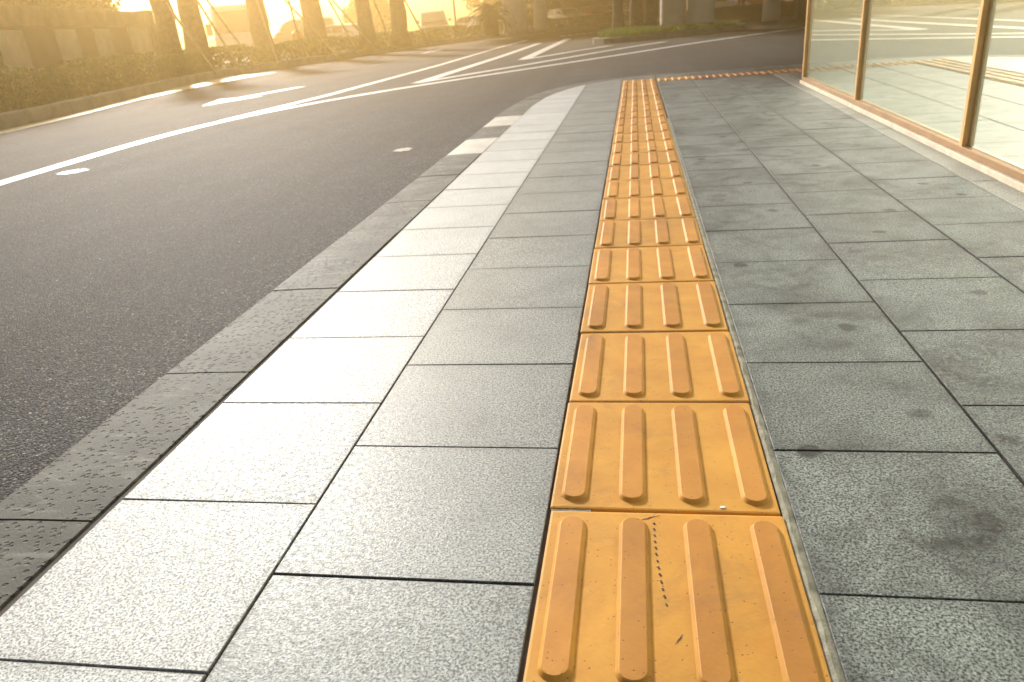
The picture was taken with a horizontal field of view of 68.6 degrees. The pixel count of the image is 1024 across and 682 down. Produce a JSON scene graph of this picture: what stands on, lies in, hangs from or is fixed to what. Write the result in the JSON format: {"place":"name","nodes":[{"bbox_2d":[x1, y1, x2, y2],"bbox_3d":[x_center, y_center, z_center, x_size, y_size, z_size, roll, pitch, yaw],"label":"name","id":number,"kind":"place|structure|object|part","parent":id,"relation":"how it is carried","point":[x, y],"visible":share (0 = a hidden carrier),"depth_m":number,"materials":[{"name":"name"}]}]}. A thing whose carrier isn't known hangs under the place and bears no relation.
{"place":"outdoors","nodes":[
{"label":"outdoors","id":0,"kind":"place"},
{"bbox_2d":[0,84,586,681],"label":"pavement","id":1,"kind":"structure","parent":0,"point":[166,568],"depth_m":1.49,"materials":[{"name":"stone"}]},
{"bbox_2d":[0,18,658,111],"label":"ground verge","id":2,"kind":"structure","parent":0,"point":[38,102],"depth_m":16.22,"materials":[{"name":"soil"}]},
{"bbox_2d":[0,5,165,105],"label":"garden wall","id":3,"kind":"structure","parent":2,"relation":"on","point":[32,37],"depth_m":16.31,"materials":[{"name":"concrete"}]},
{"bbox_2d":[87,0,121,10],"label":"shrub","id":4,"kind":"object","parent":2,"relation":"on","point":[105,4],"visible":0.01,"depth_m":21.52,"materials":[{"name":"green plant"}]},
{"bbox_2d":[149,0,190,75],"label":"street tree","id":5,"kind":"object","parent":2,"relation":"on","point":[167,30],"visible":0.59,"depth_m":21.77,"materials":[{"name":"brown plant"}]},
{"bbox_2d":[165,3,217,75],"bbox_3d":[-9.021,-8.506,21.091,2.268,2.004,0.081,17,32,42],"label":"tree prop","id":6,"kind":"object","parent":2,"relation":"on","point":[191,39],"visible":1,"depth_m":21.05,"materials":[{"name":"brown wood"}]},
{"bbox_2d":[176,0,216,70],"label":"street tree","id":7,"kind":"object","parent":2,"relation":"on","point":[189,13],"visible":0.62,"depth_m":24.24,"materials":[{"name":"brown plant"}]},
{"bbox_2d":[206,0,256,66],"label":"tree prop","id":8,"kind":"object","parent":7,"relation":"attached to","point":[230,31],"visible":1,"depth_m":24.71,"materials":[{"name":"brown wood"}]},
{"bbox_2d":[196,0,241,70],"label":"tree prop","id":9,"kind":"object","parent":2,"relation":"on","point":[219,36],"visible":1,"depth_m":22.82,"materials":[{"name":"brown wood"}]},
{"bbox_2d":[245,0,278,61],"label":"street tree","id":10,"kind":"object","parent":2,"relation":"on","point":[259,36],"visible":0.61,"depth_m":28.46,"materials":[{"name":"brown plant"}]},
{"bbox_2d":[256,0,278,64],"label":"tree prop","id":11,"kind":"object","parent":2,"relation":"on","point":[267,32],"visible":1,"depth_m":25.97,"materials":[{"name":"brown wood"}]},
{"bbox_2d":[288,0,305,59],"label":"tree prop","id":12,"kind":"object","parent":2,"relation":"on","point":[296,28],"visible":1,"depth_m":27.42,"materials":[{"name":"brown wood"}]},
{"bbox_2d":[284,0,337,56],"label":"tree prop","id":13,"kind":"object","parent":2,"relation":"on","point":[312,29],"visible":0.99,"depth_m":28.28,"materials":[{"name":"brown wood"}]},
{"bbox_2d":[0,11,629,112],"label":"hedge","id":14,"kind":"object","parent":2,"relation":"on","point":[191,60],"visible":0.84,"depth_m":19.46,"materials":[{"name":"green plant"}]},
{"bbox_2d":[299,0,331,54],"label":"street tree","id":15,"kind":"object","parent":2,"relation":"on","point":[312,14],"visible":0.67,"depth_m":31.64,"materials":[{"name":"brown plant"}]},
{"bbox_2d":[328,0,358,53],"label":"tree prop","id":16,"kind":"object","parent":2,"relation":"on","point":[350,39],"visible":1,"depth_m":30.50,"materials":[{"name":"brown wood"}]},
{"bbox_2d":[332,0,377,51],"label":"tree prop","id":17,"kind":"object","parent":2,"relation":"on","point":[355,26],"visible":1,"depth_m":31.18,"materials":[{"name":"brown wood"}]},
{"bbox_2d":[354,0,379,50],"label":"street tree","id":18,"kind":"object","parent":2,"relation":"on","point":[364,19],"visible":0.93,"depth_m":32.40,"materials":[{"name":"brown plant"}]},
{"bbox_2d":[373,0,393,49],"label":"tree prop","id":19,"kind":"object","parent":2,"relation":"on","point":[383,24],"visible":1,"depth_m":31.89,"materials":[{"name":"brown wood"}]},
{"bbox_2d":[389,0,412,46],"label":"street tree","id":20,"kind":"object","parent":2,"relation":"on","point":[400,36],"visible":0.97,"depth_m":35.00,"materials":[{"name":"brown plant"}]},
{"bbox_2d":[404,0,429,44],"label":"tree prop","id":21,"kind":"object","parent":2,"relation":"on","point":[416,22],"visible":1,"depth_m":34.20,"materials":[{"name":"brown wood"}]},
{"bbox_2d":[452,0,457,37],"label":"lamp post","id":22,"kind":"object","parent":2,"relation":"on","point":[454,11],"depth_m":44.52,"materials":[{"name":"white metal"}]},
{"bbox_2d":[465,1,516,36],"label":"palm","id":23,"kind":"object","parent":2,"relation":"on","point":[490,17],"visible":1,"depth_m":39.27,"materials":[{"name":"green plant"}]},
{"bbox_2d":[0,15,805,501],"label":"road","id":24,"kind":"structure","parent":0,"point":[130,273],"depth_m":5.20,"materials":[{"name":"grey asphalt"}]},
{"bbox_2d":[57,168,86,174],"bbox_3d":[-3.834,-1.477,6.545,0.272,0.001,0.252,-17,26,-27],"label":"road paint spot","id":25,"kind":"object","parent":24,"relation":"on","point":[73,171],"visible":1,"depth_m":6.55,"materials":[{"name":"white paint"}]},
{"bbox_2d":[0,72,275,133],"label":"road edge line","id":26,"kind":"object","parent":24,"relation":"on","point":[213,81],"visible":1,"depth_m":16.32,"materials":[{"name":"white paint"}]},
{"bbox_2d":[203,49,442,105],"bbox_3d":[-3.883,-8.195,22.250,0.998,0.001,21.378,-2,23,7],"label":"road arrow marking","id":27,"kind":"object","parent":24,"relation":"on","point":[228,100],"visible":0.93,"depth_m":13.62,"materials":[{"name":"white paint"}]},
{"bbox_2d":[0,18,659,129],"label":"kerb","id":28,"kind":"structure","parent":24,"relation":"on","point":[14,118],"depth_m":18.49,"materials":[{"name":"concrete"}]},
{"bbox_2d":[0,73,674,609],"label":"kerb","id":29,"kind":"structure","parent":24,"relation":"on","point":[52,511],"depth_m":1.88,"materials":[{"name":"stone"}]},
{"bbox_2d":[0,28,801,184],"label":"road lane line","id":30,"kind":"object","parent":24,"relation":"on","point":[29,174],"visible":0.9,"depth_m":10.83,"materials":[{"name":"white paint"}]},
{"bbox_2d":[394,147,412,151],"bbox_3d":[-0.907,-1.584,6.212,0.172,0.001,0.216,-1,23,10],"label":"road paint spot","id":31,"kind":"object","parent":24,"relation":"on","point":[404,149],"visible":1,"depth_m":6.20,"materials":[{"name":"white paint"}]},
{"bbox_2d":[502,0,508,35],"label":"pole","id":32,"kind":"object","parent":24,"relation":"on","point":[505,25],"visible":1,"depth_m":40.71,"materials":[{"name":"white metal"}]},
{"bbox_2d":[414,38,668,82],"bbox_3d":[2.092,-8.725,22.295,4.991,0.002,20.254,-1,23,10],"label":"road chevron marking","id":33,"kind":"object","parent":24,"relation":"on","point":[530,56],"visible":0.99,"depth_m":18.75,"materials":[{"name":"white paint"}]},
{"bbox_2d":[593,23,744,43],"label":"kerb","id":34,"kind":"structure","parent":24,"relation":"on","point":[624,39],"depth_m":23.98,"materials":[{"name":"concrete"}]},
{"bbox_2d":[687,1,793,22],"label":"planter wall","id":35,"kind":"structure","parent":24,"relation":"on","point":[739,12],"depth_m":39.87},
{"bbox_2d":[737,0,744,5],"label":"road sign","id":36,"kind":"object","parent":24,"relation":"on","point":[740,2],"depth_m":49.61,"materials":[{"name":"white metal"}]},
{"bbox_2d":[205,79,622,681],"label":"pavement","id":37,"kind":"structure","parent":0,"point":[413,555],"depth_m":1.42,"materials":[{"name":"stone"}]},
{"bbox_2d":[213,19,644,63],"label":"ground","id":38,"kind":"structure","parent":0,"point":[335,50],"depth_m":52.83,"materials":[{"name":"brown soil"}]},
{"bbox_2d":[16,0,98,8],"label":"shrub","id":39,"kind":"object","parent":38,"relation":"on","point":[80,4],"visible":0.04,"depth_m":17.48,"materials":[{"name":"green plant"}]},
{"bbox_2d":[205,4,252,63],"bbox_3d":[-14.183,-15.501,38.089,2.590,2.620,6.946,-13,24,-19],"label":"minibus","id":40,"kind":"object","parent":38,"relation":"on","point":[234,17],"visible":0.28,"depth_m":35.12,"materials":[{"name":"white paint"}]},
{"bbox_2d":[291,30,304,55],"bbox_3d":[-9.544,-13.237,33.623,0.720,1.250,0.720,-1,23,10],"label":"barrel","id":41,"kind":"object","parent":38,"relation":"on","point":[294,34],"visible":0.27,"depth_m":33.30,"materials":[{"name":"orange plastic"}]},
{"bbox_2d":[270,17,334,52],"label":"parked van","id":42,"kind":"object","parent":38,"relation":"on","point":[282,30],"visible":0.14,"depth_m":42.07,"materials":[{"name":"silver metal"}]},
{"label":"side window","id":43,"kind":"part","parent":42,"relation":"part of","materials":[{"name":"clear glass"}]},
{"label":"side window","id":44,"kind":"part","parent":42,"relation":"part of","materials":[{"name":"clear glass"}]},
{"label":"side window","id":45,"kind":"part","parent":42,"relation":"part of","materials":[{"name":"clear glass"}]},
{"bbox_2d":[326,23,388,49],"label":"parked car","id":46,"kind":"object","parent":38,"relation":"on","point":[336,30],"visible":0.12,"depth_m":40.42,"materials":[{"name":"white paint"}]},
{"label":"side window","id":47,"kind":"part","parent":46,"relation":"part of","materials":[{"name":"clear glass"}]},
{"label":"side window","id":48,"kind":"part","parent":46,"relation":"part of","materials":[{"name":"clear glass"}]},
{"bbox_2d":[341,0,390,31],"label":"tree","id":49,"kind":"object","parent":38,"relation":"on","point":[382,6],"visible":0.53,"depth_m":56.91,"materials":[{"name":"brown plant"}]},
{"bbox_2d":[417,10,450,38],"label":"parked van","id":50,"kind":"object","parent":38,"relation":"on","point":[436,18],"visible":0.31,"depth_m":49.97,"materials":[{"name":"white paint"}]},
{"bbox_2d":[452,15,501,33],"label":"parked car","id":51,"kind":"object","parent":38,"relation":"on","point":[462,20],"visible":0.11,"depth_m":54.96,"materials":[{"name":"silver metal"}]},
{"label":"side window","id":52,"kind":"part","parent":51,"relation":"part of","materials":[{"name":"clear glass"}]},
{"bbox_2d":[462,0,527,13],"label":"tree","id":53,"kind":"object","parent":38,"relation":"on","point":[473,3],"visible":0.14,"depth_m":76.51,"materials":[{"name":"green plant"}]},
{"bbox_2d":[527,0,568,25],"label":"tree","id":54,"kind":"object","parent":38,"relation":"on","point":[551,4],"visible":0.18,"depth_m":64.90,"materials":[{"name":"brown plant"}]},
{"bbox_2d":[548,7,587,27],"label":"parked car","id":55,"kind":"object","parent":38,"relation":"on","point":[563,12],"visible":0.37,"depth_m":57.27,"materials":[{"name":"white paint"}]},
{"bbox_2d":[580,5,612,22],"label":"parked car","id":56,"kind":"object","parent":38,"relation":"on","point":[596,10],"visible":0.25,"depth_m":60.48,"materials":[{"name":"grey paint"}]},
{"bbox_2d":[606,3,629,14],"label":"parked car","id":57,"kind":"object","parent":38,"relation":"on","point":[625,8],"visible":0.23,"depth_m":61.37,"materials":[{"name":"white paint"}]},
{"bbox_2d":[501,0,806,33],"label":"viaduct","id":58,"kind":"object","parent":38,"relation":"on","point":[672,12],"visible":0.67,"depth_m":31.98,"materials":[{"name":"concrete"}]},
{"bbox_2d":[715,0,749,6],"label":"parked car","id":59,"kind":"object","parent":38,"relation":"on","point":[721,3],"visible":0.16,"depth_m":63.99,"materials":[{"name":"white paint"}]},
{"bbox_2d":[745,0,787,3],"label":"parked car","id":60,"kind":"object","parent":38,"relation":"on","point":[755,1],"visible":0.08,"depth_m":63.81,"materials":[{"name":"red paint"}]},
{"bbox_2d":[111,0,793,48],"label":"sky","id":61,"kind":"structure","parent":0,"point":[277,10],"materials":[{"name":"white"}]},
{"bbox_2d":[0,73,1023,681],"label":"pavement base","id":62,"kind":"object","parent":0,"point":[102,515],"visible":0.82,"depth_m":1.51,"materials":[{"name":"concrete"}]},
{"bbox_2d":[622,78,655,83],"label":"tactile tile","id":63,"kind":"object","parent":62,"relation":"on","point":[639,81],"visible":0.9,"depth_m":9.02,"materials":[{"name":"orange ceramic"}]},
{"bbox_2d":[621,88,657,93],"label":"tactile tile","id":64,"kind":"object","parent":62,"relation":"on","point":[639,90],"visible":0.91,"depth_m":7.95,"materials":[{"name":"tile"}]},
{"bbox_2d":[621,84,657,89],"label":"tactile tile","id":65,"kind":"object","parent":62,"relation":"on","point":[639,87],"visible":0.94,"depth_m":8.30,"materials":[{"name":"tile"}]},
{"bbox_2d":[622,81,656,86],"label":"tactile tile","id":66,"kind":"object","parent":62,"relation":"on","point":[639,84],"visible":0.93,"depth_m":8.65,"materials":[{"name":"tile"}]},
{"bbox_2d":[619,95,660,102],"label":"tactile tile","id":67,"kind":"object","parent":62,"relation":"on","point":[643,98],"visible":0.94,"depth_m":7.21,"materials":[{"name":"yellow tile"}]},
{"bbox_2d":[620,91,659,97],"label":"tactile tile","id":68,"kind":"object","parent":62,"relation":"on","point":[628,95],"visible":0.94,"depth_m":7.58,"materials":[{"name":"tile"}]},
{"bbox_2d":[616,110,665,119],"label":"tactile tile","id":69,"kind":"object","parent":62,"relation":"on","point":[631,115],"visible":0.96,"depth_m":6.12,"materials":[{"name":"tile"}]},
{"bbox_2d":[618,104,663,112],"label":"tactile tile","id":70,"kind":"object","parent":62,"relation":"on","point":[641,108],"visible":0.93,"depth_m":6.49,"materials":[{"name":"tile"}]},
{"bbox_2d":[619,100,662,107],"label":"tactile tile","id":71,"kind":"object","parent":62,"relation":"on","point":[639,103],"visible":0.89,"depth_m":6.86,"materials":[{"name":"yellow tile"}]},
{"bbox_2d":[615,116,667,126],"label":"tactile tile","id":72,"kind":"object","parent":62,"relation":"on","point":[641,121],"visible":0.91,"depth_m":5.78,"materials":[{"name":"tile"}]},
{"bbox_2d":[614,123,669,133],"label":"tactile tile","id":73,"kind":"object","parent":62,"relation":"on","point":[661,127],"visible":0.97,"depth_m":5.40,"materials":[{"name":"orange ceramic"}]},
{"bbox_2d":[612,131,672,143],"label":"tactile tile","id":74,"kind":"object","parent":62,"relation":"on","point":[641,137],"visible":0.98,"depth_m":5.04,"materials":[{"name":"orange ceramic"}]},
{"bbox_2d":[611,140,675,153],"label":"tactile tile","id":75,"kind":"object","parent":62,"relation":"on","point":[648,146],"visible":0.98,"depth_m":4.68,"materials":[{"name":"yellow ceramic"}]},
{"bbox_2d":[609,151,679,166],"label":"tactile tile","id":76,"kind":"object","parent":62,"relation":"on","point":[645,158],"visible":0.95,"depth_m":4.32,"materials":[{"name":"yellow ceramic"}]},
{"bbox_2d":[606,163,683,180],"bbox_3d":[0.705,-0.892,4.000,0.392,0.035,0.392,-1,23,10],"label":"tactile tile","id":77,"kind":"object","parent":62,"relation":"on","point":[645,172],"visible":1,"depth_m":3.96,"materials":[{"name":"yellow ceramic"}]},
{"bbox_2d":[603,178,688,198],"bbox_3d":[0.647,-0.734,3.639,0.392,0.036,0.392,-1,23,10],"label":"tactile tile","id":78,"kind":"object","parent":62,"relation":"on","point":[614,189],"visible":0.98,"depth_m":3.60,"materials":[{"name":"yellow ceramic"}]},
{"bbox_2d":[599,195,694,221],"bbox_3d":[0.586,-0.574,3.279,0.392,0.036,0.392,-1,23,9],"label":"tactile tile","id":79,"kind":"object","parent":62,"relation":"on","point":[657,207],"visible":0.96,"depth_m":3.24,"materials":[{"name":"yellow ceramic"}]},
{"bbox_2d":[595,217,703,248],"bbox_3d":[0.528,-0.415,2.918,0.392,0.035,0.392,-1,23,10],"label":"tactile tile","id":80,"kind":"object","parent":62,"relation":"on","point":[659,232],"visible":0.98,"depth_m":2.88,"materials":[{"name":"yellow ceramic"}]},
{"bbox_2d":[588,245,713,285],"bbox_3d":[0.468,-0.256,2.558,0.392,0.035,0.392,-1,23,9],"label":"tactile tile","id":81,"kind":"object","parent":62,"relation":"on","point":[662,264],"visible":0.96,"depth_m":2.52,"materials":[{"name":"yellow ceramic"}]},
{"bbox_2d":[580,281,727,333],"bbox_3d":[0.409,-0.097,2.197,0.392,0.036,0.392,-1,24,10],"label":"tactile tile","id":82,"kind":"object","parent":62,"relation":"on","point":[657,307],"visible":0.98,"depth_m":2.16,"materials":[{"name":"yellow ceramic"}]},
{"bbox_2d":[569,332,748,403],"bbox_3d":[0.352,0.064,1.837,0.392,0.035,0.392,-1,23,10],"label":"tactile tile","id":83,"kind":"object","parent":62,"relation":"on","point":[685,367],"visible":0.98,"depth_m":1.79,"materials":[{"name":"yellow ceramic"}]},
{"bbox_2d":[550,403,779,515],"bbox_3d":[0.290,0.223,1.477,0.392,0.035,0.392,-1,24,10],"label":"tactile tile","id":84,"kind":"object","parent":62,"relation":"on","point":[688,458],"visible":0.99,"depth_m":1.43,"materials":[{"name":"yellow ceramic"}]},
{"bbox_2d":[657,76,690,81],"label":"tactile tile","id":85,"kind":"object","parent":62,"relation":"on","point":[674,78],"visible":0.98,"depth_m":8.92,"materials":[{"name":"yellow ceramic"}]},
{"bbox_2d":[523,511,830,681],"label":"tactile tile","id":86,"kind":"object","parent":62,"relation":"on","point":[641,597],"visible":1,"depth_m":1.09,"materials":[{"name":"yellow ceramic"}]},
{"bbox_2d":[551,118,845,681],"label":"pavement mortar","id":87,"kind":"object","parent":62,"relation":"on","point":[831,658],"visible":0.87,"depth_m":1.33,"materials":[{"name":"grey concrete"}]},
{"bbox_2d":[691,74,726,79],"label":"tactile tile","id":88,"kind":"object","parent":62,"relation":"on","point":[708,76],"visible":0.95,"depth_m":8.85,"materials":[{"name":"orange ceramic"}]},
{"bbox_2d":[724,71,761,76],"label":"tactile tile","id":89,"kind":"object","parent":62,"relation":"on","point":[742,74],"visible":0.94,"depth_m":8.79,"materials":[{"name":"orange ceramic"}]},
{"bbox_2d":[759,69,798,73],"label":"tactile tile","id":90,"kind":"object","parent":62,"relation":"on","point":[778,71],"visible":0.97,"depth_m":8.73,"materials":[{"name":"orange ceramic"}]},
{"bbox_2d":[800,0,1023,192],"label":"glass pavilion","id":91,"kind":"structure","parent":62,"relation":"on","point":[946,77],"depth_m":4.06,"materials":[{"name":"clear glass"}]},
{"bbox_2d":[623,64,1023,681],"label":"pavement","id":92,"kind":"structure","parent":0,"point":[904,485],"depth_m":1.77,"materials":[{"name":"grey stone"}]},
{"bbox_2d":[774,73,1023,211],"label":"pavement","id":93,"kind":"structure","parent":0,"point":[1012,196],"depth_m":3.80,"materials":[{"name":"stone"}]},
{"label":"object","id":94,"kind":"structure","parent":0,"visible":0},
{"bbox_2d":[612,0,624,28],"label":"island tree","id":95,"kind":"object","parent":94,"relation":"on","point":[618,18],"visible":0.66,"depth_m":26.33,"materials":[{"name":"brown plant"}]},
{"bbox_2d":[629,0,644,27],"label":"island tree","id":96,"kind":"object","parent":94,"relation":"on","point":[636,13],"visible":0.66,"depth_m":26.73,"materials":[{"name":"brown plant"}]},
{"bbox_2d":[645,0,657,26],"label":"island tree","id":97,"kind":"object","parent":94,"relation":"on","point":[651,13],"visible":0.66,"depth_m":26.40,"materials":[{"name":"brown plant"}]},
{"bbox_2d":[597,19,740,37],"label":"grass","id":98,"kind":"structure","parent":94,"relation":"on","point":[626,31],"depth_m":24.32,"materials":[{"name":"green plant"}]}
]}

